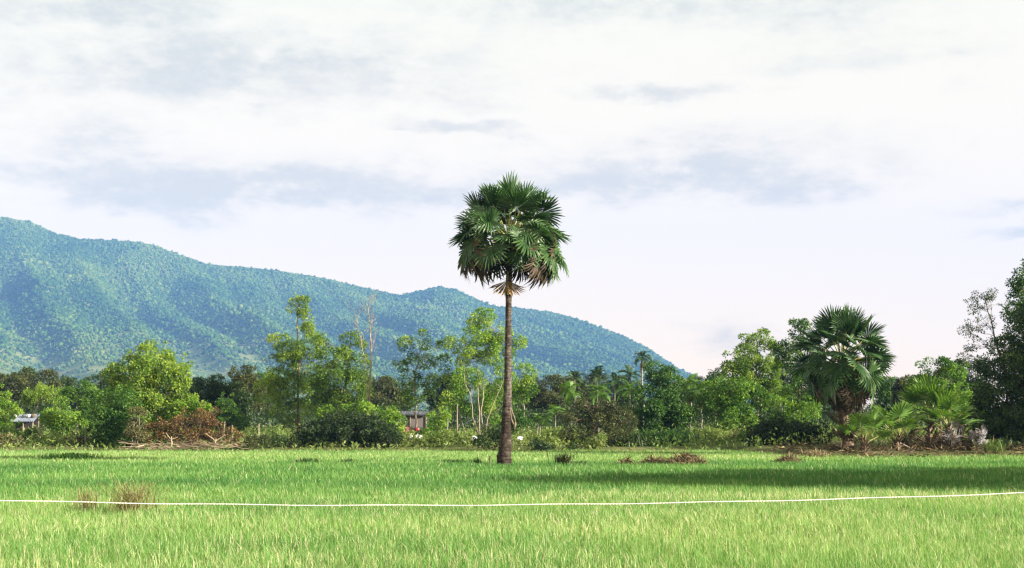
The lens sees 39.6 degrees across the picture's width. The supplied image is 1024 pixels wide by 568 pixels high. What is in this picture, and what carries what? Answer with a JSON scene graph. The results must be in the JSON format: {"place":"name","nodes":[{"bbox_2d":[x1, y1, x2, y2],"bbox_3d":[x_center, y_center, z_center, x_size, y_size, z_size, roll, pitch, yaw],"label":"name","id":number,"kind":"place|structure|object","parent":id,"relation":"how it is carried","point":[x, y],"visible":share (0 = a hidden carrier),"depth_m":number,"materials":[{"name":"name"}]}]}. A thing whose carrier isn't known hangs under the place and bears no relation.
{"place":"outdoors","nodes":[
{"label":"outdoors","id":0,"kind":"place"},
{"bbox_2d":[0,222,815,423],"bbox_3d":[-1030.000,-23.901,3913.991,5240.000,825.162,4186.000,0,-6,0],"label":"hills","id":1,"kind":"structure","parent":0,"point":[214,364],"depth_m":3338.30,"materials":[{"name":"green plant"}]},
{"bbox_2d":[0,217,794,422],"bbox_3d":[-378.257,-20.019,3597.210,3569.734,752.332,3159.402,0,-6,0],"label":"hill forest","id":2,"kind":"object","parent":1,"relation":"on","point":[41,270],"visible":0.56,"depth_m":4197.69,"materials":[{"name":"green plant"}]},
{"bbox_2d":[0,424,1023,567],"bbox_3d":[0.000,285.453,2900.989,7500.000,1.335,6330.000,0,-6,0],"label":"ground","id":3,"kind":"structure","parent":0,"point":[678,448],"depth_m":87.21,"materials":[{"name":"green plant"}]},
{"bbox_2d":[0,383,24,435],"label":"tree","id":4,"kind":"object","parent":3,"relation":"on","point":[5,404],"visible":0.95,"depth_m":98.42,"materials":[{"name":"green plant"}]},
{"bbox_2d":[0,432,25,446],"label":"shrub","id":5,"kind":"object","parent":3,"relation":"on","point":[9,437],"visible":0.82,"depth_m":89.44,"materials":[{"name":"green plant"}]},
{"bbox_2d":[0,373,33,413],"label":"tree","id":6,"kind":"object","parent":3,"relation":"on","point":[18,381],"visible":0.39,"depth_m":162.88,"materials":[{"name":"green plant"}]},
{"bbox_2d":[9,414,39,435],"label":"tin shelter","id":7,"kind":"object","parent":3,"relation":"on","point":[27,421],"visible":0.61,"depth_m":111.97,"materials":[{"name":"silver metal"}]},
{"bbox_2d":[14,428,42,443],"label":"shrub","id":8,"kind":"object","parent":3,"relation":"on","point":[27,432],"visible":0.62,"depth_m":96.46,"materials":[{"name":"green plant"}]},
{"bbox_2d":[10,368,63,413],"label":"tree","id":9,"kind":"object","parent":3,"relation":"on","point":[41,378],"visible":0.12,"depth_m":174.64,"materials":[{"name":"green plant"}]},
{"bbox_2d":[21,382,58,413],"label":"tree","id":10,"kind":"object","parent":3,"relation":"on","point":[36,393],"visible":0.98,"depth_m":123.26,"materials":[{"name":"green plant"}]},
{"bbox_2d":[27,433,69,445],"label":"shrub","id":11,"kind":"object","parent":3,"relation":"on","point":[36,439],"visible":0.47,"depth_m":92.40,"materials":[{"name":"green plant"}]},
{"bbox_2d":[37,394,89,438],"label":"tree","id":12,"kind":"object","parent":3,"relation":"on","point":[56,421],"visible":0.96,"depth_m":98.17,"materials":[{"name":"green plant"}]},
{"bbox_2d":[46,374,81,416],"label":"tree","id":13,"kind":"object","parent":3,"relation":"on","point":[66,380],"visible":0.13,"depth_m":188.97,"materials":[{"name":"green plant"}]},
{"bbox_2d":[28,452,110,460],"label":"weed clump","id":14,"kind":"object","parent":3,"relation":"on","point":[70,455],"visible":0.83,"depth_m":65.31,"materials":[{"name":"green plant"}]},
{"bbox_2d":[63,432,93,445],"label":"shrub","id":15,"kind":"object","parent":3,"relation":"on","point":[80,437],"visible":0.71,"depth_m":90.22,"materials":[{"name":"green plant"}]},
{"bbox_2d":[57,378,105,427],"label":"broadleaf tree","id":16,"kind":"object","parent":3,"relation":"on","point":[84,403],"visible":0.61,"depth_m":120.92,"materials":[{"name":"green plant"}]},
{"bbox_2d":[67,486,105,513],"bbox_3d":[-8.280,4.158,27.662,1.265,0.714,1.089,0,-6,0],"label":"weed tuft","id":17,"kind":"object","parent":3,"relation":"on","point":[87,500],"visible":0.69,"depth_m":27.68,"materials":[{"name":"plant"}]},
{"bbox_2d":[78,409,104,435],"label":"shrub","id":18,"kind":"object","parent":3,"relation":"on","point":[93,428],"visible":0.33,"depth_m":99.31,"materials":[{"name":"green plant"}]},
{"bbox_2d":[78,368,128,405],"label":"tree","id":19,"kind":"object","parent":3,"relation":"on","point":[100,384],"visible":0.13,"depth_m":176.88,"materials":[{"name":"green plant"}]},
{"bbox_2d":[77,384,152,446],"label":"shrub","id":20,"kind":"object","parent":3,"relation":"on","point":[115,415],"visible":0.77,"depth_m":88.76,"materials":[{"name":"green plant"}]},
{"bbox_2d":[87,474,177,515],"bbox_3d":[-7.172,4.028,27.152,2.200,0.855,2.102,0,-6,0],"label":"weed tuft","id":21,"kind":"object","parent":3,"relation":"on","point":[138,497],"visible":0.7,"depth_m":27.14,"materials":[{"name":"brown plant"}]},
{"bbox_2d":[124,406,150,447],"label":"sapling","id":22,"kind":"object","parent":3,"relation":"on","point":[137,425],"visible":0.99,"depth_m":87.43,"materials":[{"name":"green plant"}]},
{"bbox_2d":[101,339,198,445],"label":"broadleaf tree","id":23,"kind":"object","parent":3,"relation":"on","point":[149,384],"visible":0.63,"depth_m":92.26,"materials":[{"name":"green plant"}]},
{"bbox_2d":[117,433,249,450],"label":"branch pile","id":24,"kind":"object","parent":3,"relation":"on","point":[201,444],"visible":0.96,"depth_m":86.42,"materials":[{"name":"brown wood"}]},
{"bbox_2d":[167,393,213,443],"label":"shrub","id":25,"kind":"object","parent":3,"relation":"on","point":[190,403],"visible":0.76,"depth_m":91.36,"materials":[{"name":"green plant"}]},
{"bbox_2d":[138,401,245,447],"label":"shrub","id":26,"kind":"object","parent":3,"relation":"on","point":[197,420],"visible":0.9,"depth_m":88.20,"materials":[{"name":"brown plant"}]},
{"bbox_2d":[185,373,255,434],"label":"broadleaf tree","id":27,"kind":"object","parent":3,"relation":"on","point":[213,386],"visible":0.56,"depth_m":117.16,"materials":[{"name":"green plant"}]},
{"bbox_2d":[212,392,249,433],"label":"tree","id":28,"kind":"object","parent":3,"relation":"on","point":[227,402],"visible":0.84,"depth_m":111.37,"materials":[{"name":"green plant"}]},
{"bbox_2d":[227,364,272,415],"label":"broadleaf tree","id":29,"kind":"object","parent":3,"relation":"on","point":[249,377],"visible":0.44,"depth_m":139.06,"materials":[{"name":"green plant"}]},
{"bbox_2d":[243,434,271,449],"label":"shrub","id":30,"kind":"object","parent":3,"relation":"on","point":[250,440],"visible":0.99,"depth_m":86.92,"materials":[{"name":"green plant"}]},
{"bbox_2d":[248,371,283,428],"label":"tree","id":31,"kind":"object","parent":3,"relation":"on","point":[261,378],"visible":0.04,"depth_m":164.33,"materials":[{"name":"green plant"}]},
{"bbox_2d":[249,423,293,435],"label":"shrub","id":32,"kind":"object","parent":3,"relation":"on","point":[273,429],"visible":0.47,"depth_m":99.43,"materials":[{"name":"green plant"}]},
{"bbox_2d":[260,432,312,448],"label":"shrub","id":33,"kind":"object","parent":3,"relation":"on","point":[278,439],"visible":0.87,"depth_m":88.12,"materials":[{"name":"green plant"}]},
{"bbox_2d":[252,292,325,429],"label":"slender tree","id":34,"kind":"object","parent":3,"relation":"on","point":[281,383],"visible":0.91,"depth_m":113.45,"materials":[{"name":"green plant"}]},
{"bbox_2d":[301,376,336,418],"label":"tree","id":35,"kind":"object","parent":3,"relation":"on","point":[310,397],"visible":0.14,"depth_m":168.20,"materials":[{"name":"green plant"}]},
{"bbox_2d":[308,330,373,419],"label":"broadleaf tree","id":36,"kind":"object","parent":3,"relation":"on","point":[319,384],"visible":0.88,"depth_m":110.45,"materials":[{"name":"green plant"}]},
{"bbox_2d":[290,402,408,448],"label":"shrub","id":37,"kind":"object","parent":3,"relation":"on","point":[367,432],"visible":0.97,"depth_m":88.14,"materials":[{"name":"green plant"}]},
{"bbox_2d":[313,400,408,432],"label":"shrub","id":38,"kind":"object","parent":3,"relation":"on","point":[393,413],"visible":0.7,"depth_m":92.58,"materials":[{"name":"green plant"}]},
{"bbox_2d":[349,290,382,415],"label":"dead tree","id":39,"kind":"object","parent":3,"relation":"on","point":[368,391],"visible":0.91,"depth_m":106.98,"materials":[{"name":"grey plant"}]},
{"bbox_2d":[355,375,402,416],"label":"tree","id":40,"kind":"object","parent":3,"relation":"on","point":[379,395],"visible":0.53,"depth_m":164.11,"materials":[{"name":"green plant"}]},
{"bbox_2d":[382,377,411,411],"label":"tree","id":41,"kind":"object","parent":3,"relation":"on","point":[395,383],"visible":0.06,"depth_m":173.81,"materials":[{"name":"green plant"}]},
{"bbox_2d":[396,411,429,434],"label":"woven shack","id":42,"kind":"structure","parent":3,"relation":"on","point":[421,420],"depth_m":111.49,"materials":[{"name":"beige wicker"}]},
{"bbox_2d":[391,328,452,427],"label":"slender tree","id":43,"kind":"object","parent":3,"relation":"on","point":[407,393],"visible":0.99,"depth_m":105.83,"materials":[{"name":"green plant"}]},
{"bbox_2d":[413,410,451,436],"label":"shrub","id":44,"kind":"object","parent":3,"relation":"on","point":[441,423],"visible":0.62,"depth_m":99.44,"materials":[{"name":"green plant"}]},
{"bbox_2d":[394,428,476,446],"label":"shrub","id":45,"kind":"object","parent":3,"relation":"on","point":[434,438],"visible":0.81,"depth_m":89.09,"materials":[{"name":"green plant"}]},
{"bbox_2d":[435,398,458,435],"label":"areca palm","id":46,"kind":"object","parent":3,"relation":"on","point":[448,408],"visible":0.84,"depth_m":105.44,"materials":[{"name":"green plant"}]},
{"bbox_2d":[420,372,474,421],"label":"tree","id":47,"kind":"object","parent":3,"relation":"on","point":[431,401],"visible":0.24,"depth_m":168.57,"materials":[{"name":"green plant"}]},
{"bbox_2d":[436,366,514,435],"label":"tree","id":48,"kind":"object","parent":3,"relation":"on","point":[487,401],"visible":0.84,"depth_m":107.35,"materials":[{"name":"green plant"}]},
{"bbox_2d":[443,306,527,435],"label":"slender tree","id":49,"kind":"object","parent":3,"relation":"on","point":[488,351],"visible":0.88,"depth_m":103.83,"materials":[{"name":"green plant"}]},
{"bbox_2d":[470,424,512,450],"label":"shrub","id":50,"kind":"object","parent":3,"relation":"on","point":[482,440],"visible":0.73,"depth_m":85.10,"materials":[{"name":"green plant"}]},
{"bbox_2d":[0,416,1017,451],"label":"weeds","id":51,"kind":"object","parent":3,"relation":"on","point":[513,438],"visible":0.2,"depth_m":89.45,"materials":[{"name":"green plant"}]},
{"bbox_2d":[448,170,570,465],"bbox_3d":[-0.063,1.440,60.091,5.054,12.567,5.214,-3,-6,30],"label":"sugar palm","id":52,"kind":"object","parent":3,"relation":"on","point":[529,244],"visible":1,"depth_m":59.60,"materials":[{"name":"green plant"}]},
{"bbox_2d":[0,395,1018,434],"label":"undergrowth","id":53,"kind":"object","parent":3,"relation":"on","point":[267,417],"visible":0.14,"depth_m":132.00,"materials":[{"name":"green plant"}]},
{"bbox_2d":[0,492,1023,505],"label":"rope","id":54,"kind":"object","parent":3,"relation":"on","point":[511,504],"visible":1,"depth_m":7.92,"materials":[{"name":"white fabric"}]},
{"bbox_2d":[492,401,535,436],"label":"shrub","id":55,"kind":"object","parent":3,"relation":"on","point":[520,418],"visible":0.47,"depth_m":99.20,"materials":[{"name":"green plant"}]},
{"bbox_2d":[511,361,540,436],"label":"tree","id":56,"kind":"object","parent":3,"relation":"on","point":[520,390],"visible":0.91,"depth_m":111.46,"materials":[{"name":"green plant"}]},
{"bbox_2d":[529,412,550,436],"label":"areca palm","id":57,"kind":"object","parent":3,"relation":"on","point":[536,417],"visible":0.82,"depth_m":102.46,"materials":[{"name":"green plant"}]},
{"bbox_2d":[527,438,555,451],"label":"shrub","id":58,"kind":"object","parent":3,"relation":"on","point":[540,446],"visible":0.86,"depth_m":85.16,"materials":[{"name":"green plant"}]},
{"bbox_2d":[514,373,570,431],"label":"tree","id":59,"kind":"object","parent":3,"relation":"on","point":[543,397],"visible":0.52,"depth_m":149.09,"materials":[{"name":"green plant"}]},
{"bbox_2d":[542,404,565,426],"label":"areca palm","id":60,"kind":"object","parent":3,"relation":"on","point":[553,409],"visible":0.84,"depth_m":101.44,"materials":[{"name":"green plant"}]},
{"bbox_2d":[529,426,579,443],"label":"shrub","id":61,"kind":"object","parent":3,"relation":"on","point":[546,434],"visible":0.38,"depth_m":96.35,"materials":[{"name":"green plant"}]},
{"bbox_2d":[547,452,575,465],"bbox_3d":[2.055,7.046,57.119,1.499,0.727,1.522,5,-8,-42],"label":"weed tuft","id":62,"kind":"object","parent":3,"relation":"on","point":[563,459],"visible":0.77,"depth_m":57.02,"materials":[{"name":"green plant"}]},
{"bbox_2d":[558,381,583,434],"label":"areca palm","id":63,"kind":"object","parent":3,"relation":"on","point":[571,393],"visible":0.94,"depth_m":111.45,"materials":[{"name":"green plant"}]},
{"bbox_2d":[562,371,586,427],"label":"areca palm","id":64,"kind":"object","parent":3,"relation":"on","point":[575,375],"visible":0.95,"depth_m":129.63,"materials":[{"name":"green plant"}]},
{"bbox_2d":[558,373,616,422],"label":"tree","id":65,"kind":"object","parent":3,"relation":"on","point":[584,393],"visible":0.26,"depth_m":153.93,"materials":[{"name":"green plant"}]},
{"bbox_2d":[583,433,607,448],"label":"shrub","id":66,"kind":"object","parent":3,"relation":"on","point":[596,443],"visible":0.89,"depth_m":87.35,"materials":[{"name":"green plant"}]},
{"bbox_2d":[583,365,609,422],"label":"areca palm","id":67,"kind":"object","parent":3,"relation":"on","point":[596,371],"visible":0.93,"depth_m":131.47,"materials":[{"name":"green plant"}]},
{"bbox_2d":[554,396,639,446],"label":"shrub","id":68,"kind":"object","parent":3,"relation":"on","point":[612,412],"visible":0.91,"depth_m":90.31,"materials":[{"name":"plant"}]},
{"bbox_2d":[583,383,611,432],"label":"areca palm","id":69,"kind":"object","parent":3,"relation":"on","point":[598,393],"visible":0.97,"depth_m":111.46,"materials":[{"name":"green plant"}]},
{"bbox_2d":[602,372,626,423],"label":"areca palm","id":70,"kind":"object","parent":3,"relation":"on","point":[615,377],"visible":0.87,"depth_m":113.73,"materials":[{"name":"green plant"}]},
{"bbox_2d":[602,375,640,421],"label":"tree","id":71,"kind":"object","parent":3,"relation":"on","point":[621,398],"visible":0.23,"depth_m":159.05,"materials":[{"name":"green plant"}]},
{"bbox_2d":[614,379,642,429],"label":"areca palm","id":72,"kind":"object","parent":3,"relation":"on","point":[628,386],"visible":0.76,"depth_m":109.57,"materials":[{"name":"green plant"}]},
{"bbox_2d":[617,365,644,426],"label":"areca palm","id":73,"kind":"object","parent":3,"relation":"on","point":[626,371],"visible":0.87,"depth_m":127.76,"materials":[{"name":"green plant"}]},
{"bbox_2d":[598,432,672,446],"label":"pandan bush","id":74,"kind":"object","parent":3,"relation":"on","point":[640,438],"visible":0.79,"depth_m":90.07,"materials":[{"name":"green plant"}]},
{"bbox_2d":[633,351,652,421],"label":"areca palm","id":75,"kind":"object","parent":3,"relation":"on","point":[642,359],"visible":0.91,"depth_m":119.71,"materials":[{"name":"green plant"}]},
{"bbox_2d":[639,450,669,464],"bbox_3d":[5.939,7.187,58.360,2.083,0.735,1.400,0,-6,0],"label":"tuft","id":76,"kind":"object","parent":3,"relation":"on","point":[651,459],"visible":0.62,"depth_m":58.30,"materials":[{"name":"brown plant"}]},
{"bbox_2d":[623,359,699,433],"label":"broadleaf tree","id":77,"kind":"object","parent":3,"relation":"on","point":[668,393],"visible":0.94,"depth_m":102.07,"materials":[{"name":"green plant"}]},
{"bbox_2d":[633,428,705,445],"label":"pandan bush","id":78,"kind":"object","parent":3,"relation":"on","point":[671,434],"visible":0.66,"depth_m":91.95,"materials":[{"name":"green plant"}]},
{"bbox_2d":[659,448,708,466],"bbox_3d":[7.176,7.047,58.099,2.582,0.948,1.519,0,-6,0],"label":"straw heap","id":79,"kind":"object","parent":3,"relation":"on","point":[683,457],"visible":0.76,"depth_m":57.92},
{"bbox_2d":[676,373,705,431],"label":"areca palm","id":80,"kind":"object","parent":3,"relation":"on","point":[689,386],"visible":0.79,"depth_m":107.61,"materials":[{"name":"green plant"}]},
{"bbox_2d":[685,383,710,429],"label":"areca palm","id":81,"kind":"object","parent":3,"relation":"on","point":[697,394],"visible":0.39,"depth_m":106.62,"materials":[{"name":"green plant"}]},
{"bbox_2d":[679,426,731,443],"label":"shrub","id":82,"kind":"object","parent":3,"relation":"on","point":[719,433],"visible":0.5,"depth_m":95.16,"materials":[{"name":"green plant"}]},
{"bbox_2d":[695,375,771,433],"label":"broadleaf tree","id":83,"kind":"object","parent":3,"relation":"on","point":[736,407],"visible":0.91,"depth_m":101.95,"materials":[{"name":"green plant"}]},
{"bbox_2d":[716,327,792,421],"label":"broadleaf tree","id":84,"kind":"object","parent":3,"relation":"on","point":[744,364],"visible":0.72,"depth_m":123.18,"materials":[{"name":"green plant"}]},
{"bbox_2d":[754,365,802,421],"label":"tree","id":85,"kind":"object","parent":3,"relation":"on","point":[786,378],"visible":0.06,"depth_m":158.81,"materials":[{"name":"green plant"}]},
{"bbox_2d":[768,448,807,462],"bbox_3d":[11.833,7.424,61.059,1.915,0.789,1.507,0,-6,0],"label":"straw heap","id":86,"kind":"object","parent":3,"relation":"on","point":[789,457],"visible":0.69,"depth_m":60.99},
{"bbox_2d":[741,412,835,445],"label":"shrub","id":87,"kind":"object","parent":3,"relation":"on","point":[763,428],"visible":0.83,"depth_m":87.16,"materials":[{"name":"green plant"}]},
{"bbox_2d":[765,392,822,425],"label":"shrub","id":88,"kind":"object","parent":3,"relation":"on","point":[802,408],"visible":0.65,"depth_m":96.38,"materials":[{"name":"green plant"}]},
{"bbox_2d":[769,317,823,421],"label":"broadleaf tree","id":89,"kind":"object","parent":3,"relation":"on","point":[783,354],"visible":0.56,"depth_m":102.71,"materials":[{"name":"green plant"}]},
{"bbox_2d":[792,447,835,457],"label":"straw tuft","id":90,"kind":"object","parent":3,"relation":"on","point":[814,452],"visible":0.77,"depth_m":70.48,"materials":[{"name":"brown plant"}]},
{"bbox_2d":[786,304,895,450],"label":"fan palm","id":91,"kind":"object","parent":3,"relation":"on","point":[844,385],"visible":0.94,"depth_m":75.14,"materials":[{"name":"green plant"}]},
{"bbox_2d":[835,408,895,452],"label":"young fan palm","id":92,"kind":"object","parent":3,"relation":"on","point":[869,421],"visible":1,"depth_m":73.86,"materials":[{"name":"green plant"}]},
{"bbox_2d":[867,376,897,412],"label":"tree","id":93,"kind":"object","parent":3,"relation":"on","point":[890,380],"visible":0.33,"depth_m":158.54,"materials":[{"name":"green plant"}]},
{"bbox_2d":[758,433,1023,457],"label":"palm litter","id":94,"kind":"object","parent":3,"relation":"on","point":[874,448],"visible":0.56,"depth_m":74.77,"materials":[{"name":"plant"}]},
{"bbox_2d":[867,400,926,451],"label":"young fan palm","id":95,"kind":"object","parent":3,"relation":"on","point":[903,413],"visible":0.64,"depth_m":75.27,"materials":[{"name":"green plant"}]},
{"bbox_2d":[890,373,938,425],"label":"tree","id":96,"kind":"object","parent":3,"relation":"on","point":[898,386],"visible":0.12,"depth_m":148.39,"materials":[{"name":"green plant"}]},
{"bbox_2d":[895,372,972,449],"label":"young fan palm","id":97,"kind":"object","parent":3,"relation":"on","point":[921,392],"visible":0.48,"depth_m":77.81,"materials":[{"name":"green plant"}]},
{"bbox_2d":[904,356,984,430],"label":"broadleaf tree","id":98,"kind":"object","parent":3,"relation":"on","point":[943,371],"visible":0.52,"depth_m":107.59,"materials":[{"name":"green plant"}]},
{"bbox_2d":[920,392,985,450],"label":"young fan palm","id":99,"kind":"object","parent":3,"relation":"on","point":[944,407],"visible":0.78,"depth_m":76.67,"materials":[{"name":"green plant"}]},
{"bbox_2d":[941,420,987,447],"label":"dead leaf heap","id":100,"kind":"object","parent":3,"relation":"on","point":[981,434],"visible":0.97,"depth_m":76.10,"materials":[{"name":"grey plant"}]},
{"bbox_2d":[935,358,995,396],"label":"tree","id":101,"kind":"object","parent":3,"relation":"on","point":[971,380],"visible":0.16,"depth_m":149.05,"materials":[{"name":"green plant"}]},
{"bbox_2d":[957,287,1008,402],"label":"slender tree","id":102,"kind":"object","parent":3,"relation":"on","point":[967,325],"visible":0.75,"depth_m":86.15,"materials":[{"name":"green plant"}]},
{"bbox_2d":[971,439,1005,453],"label":"weed tuft","id":103,"kind":"object","parent":3,"relation":"on","point":[990,445],"visible":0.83,"depth_m":74.45,"materials":[{"name":"green plant"}]},
{"bbox_2d":[958,306,1023,447],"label":"broadleaf tree","id":104,"kind":"object","parent":3,"relation":"on","point":[1002,421],"visible":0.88,"depth_m":82.29,"materials":[{"name":"green plant"}]},
{"bbox_2d":[988,436,1023,449],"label":"shrub","id":105,"kind":"object","parent":3,"relation":"on","point":[1013,445],"visible":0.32,"depth_m":77.61,"materials":[{"name":"green plant"}]},
{"bbox_2d":[991,258,1023,381],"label":"broadleaf tree","id":106,"kind":"object","parent":3,"relation":"on","point":[1018,288],"visible":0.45,"depth_m":86.22,"materials":[{"name":"green plant"}]},
{"bbox_2d":[0,0,1023,411],"label":"sky","id":107,"kind":"structure","parent":0,"point":[718,171],"materials":[{"name":"white"}]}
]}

